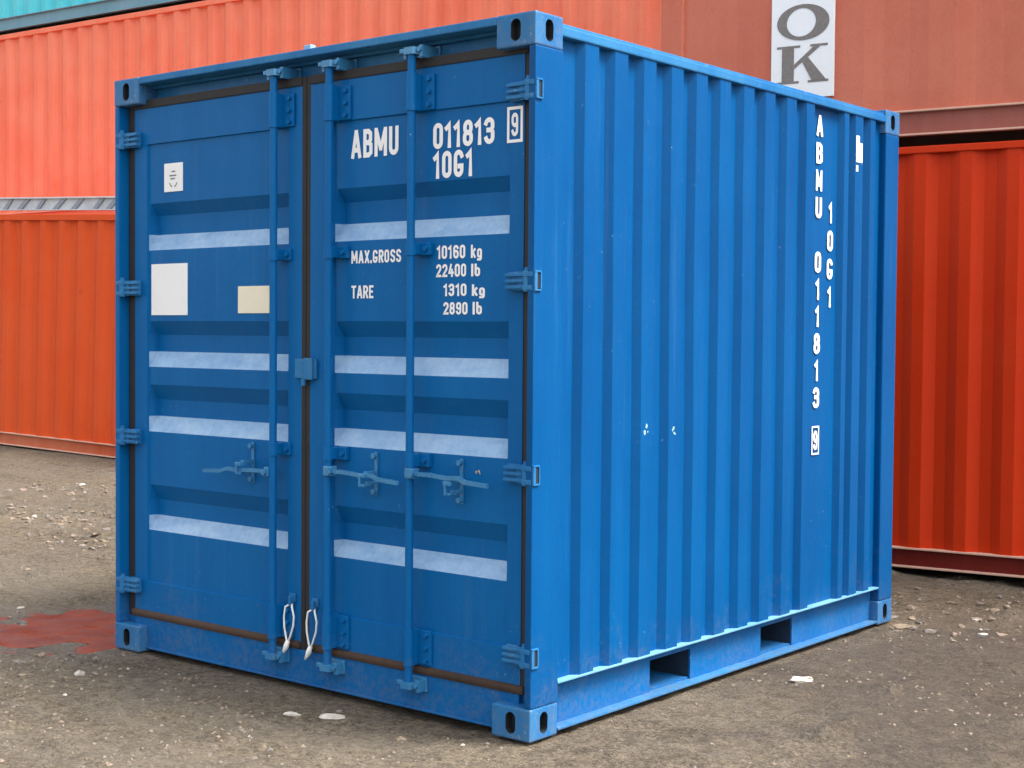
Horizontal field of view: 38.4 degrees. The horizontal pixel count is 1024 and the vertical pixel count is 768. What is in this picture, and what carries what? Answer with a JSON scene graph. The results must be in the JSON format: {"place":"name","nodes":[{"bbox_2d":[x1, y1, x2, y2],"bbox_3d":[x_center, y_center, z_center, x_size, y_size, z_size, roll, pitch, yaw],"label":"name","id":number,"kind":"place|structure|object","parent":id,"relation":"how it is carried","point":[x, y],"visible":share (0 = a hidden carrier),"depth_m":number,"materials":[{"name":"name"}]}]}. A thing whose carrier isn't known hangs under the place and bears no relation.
{"place":"outdoors","nodes":[
{"label":"outdoors","id":0,"kind":"place"},
{"bbox_2d":[0,444,1023,767],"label":"ground","id":1,"kind":"structure","parent":0,"point":[828,724],"depth_m":5.81,"materials":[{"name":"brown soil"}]},
{"bbox_2d":[0,214,115,457],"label":"shipping container","id":2,"kind":"object","parent":1,"relation":"on","point":[57,332],"visible":0.08,"depth_m":15.98,"materials":[{"name":"orange metal"}]},
{"bbox_2d":[0,196,114,210],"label":"steel beam","id":3,"kind":"structure","parent":2,"relation":"on","point":[102,203],"depth_m":15.94,"materials":[{"name":"white metal"}]},
{"bbox_2d":[0,0,661,213],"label":"shipping container","id":4,"kind":"object","parent":2,"relation":"on","point":[57,111],"visible":0.24,"depth_m":17.55,"materials":[{"name":"metal"}]},
{"bbox_2d":[0,0,204,34],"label":"shipping container","id":5,"kind":"object","parent":4,"relation":"on","point":[16,16],"visible":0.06,"depth_m":18.35,"materials":[{"name":"metal"}]},
{"bbox_2d":[0,609,117,663],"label":"puddle","id":6,"kind":"object","parent":1,"relation":"on","point":[94,629],"visible":0.48,"depth_m":7.14,"materials":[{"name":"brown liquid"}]},
{"bbox_2d":[283,712,300,715],"bbox_3d":[-0.847,1.273,5.659,0.075,0.018,0.043,1,2,10],"label":"stone","id":7,"kind":"object","parent":1,"relation":"on","point":[291,714],"visible":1,"depth_m":5.65,"materials":[{"name":"white stone"}]},
{"bbox_2d":[319,713,344,719],"bbox_3d":[-0.688,1.277,5.630,0.102,0.021,0.061,1,2,11],"label":"stone","id":8,"kind":"object","parent":1,"relation":"on","point":[328,716],"visible":1,"depth_m":5.62,"materials":[{"name":"white stone"}]},
{"bbox_2d":[115,10,899,742],"bbox_3d":[0.062,-0.091,7.095,2.444,2.611,3.025,2,3,39],"label":"shipping container","id":9,"kind":"object","parent":1,"relation":"on","point":[525,376],"visible":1,"depth_m":5.94,"materials":[{"name":"blue metal"}]},
{"bbox_2d":[115,67,306,662],"bbox_3d":[-1.307,-0.088,6.377,1.214,2.453,0.184,2,3,39],"label":"door","id":10,"kind":"structure","parent":9,"relation":"in","point":[216,287],"depth_m":6.35,"materials":[{"name":"blue paint"}]},
{"bbox_2d":[282,604,294,652],"bbox_3d":[-0.918,1.008,6.053,0.070,0.218,0.030,1,2,27],"label":"door seal","id":11,"kind":"object","parent":9,"relation":"attached to","point":[286,645],"depth_m":6.05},
{"bbox_2d":[304,609,317,659],"bbox_3d":[-0.813,1.017,5.968,0.070,0.218,0.030,1,2,27],"label":"door seal","id":12,"kind":"object","parent":9,"relation":"attached to","point":[308,652],"depth_m":5.96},
{"bbox_2d":[295,44,533,694],"bbox_3d":[-0.386,-0.055,5.628,1.264,2.453,0.184,2,3,39],"label":"door","id":13,"kind":"structure","parent":9,"relation":"in","point":[413,371],"depth_m":5.58,"materials":[{"name":"blue paint"}]},
{"bbox_2d":[789,676,812,682],"bbox_3d":[1.219,1.250,6.191,0.108,0.033,0.070,0,2,-5],"label":"stone","id":14,"kind":"object","parent":1,"relation":"on","point":[798,679],"visible":1,"depth_m":6.17,"materials":[{"name":"white stone"}]},
{"bbox_2d":[889,624,914,629],"bbox_3d":[1.971,1.223,7.384,0.148,0.030,0.078,0,2,-1],"label":"stone","id":15,"kind":"object","parent":1,"relation":"on","point":[900,626],"visible":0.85,"depth_m":7.37,"materials":[{"name":"beige stone"}]},
{"bbox_2d":[892,140,1023,577],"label":"shipping container","id":16,"kind":"object","parent":1,"relation":"on","point":[958,482],"visible":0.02,"depth_m":8.84,"materials":[{"name":"red metal"}]},
{"bbox_2d":[661,0,1023,146],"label":"shipping container","id":17,"kind":"object","parent":16,"relation":"on","point":[938,72],"visible":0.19,"depth_m":9.05,"materials":[{"name":"red metal"}]}
]}

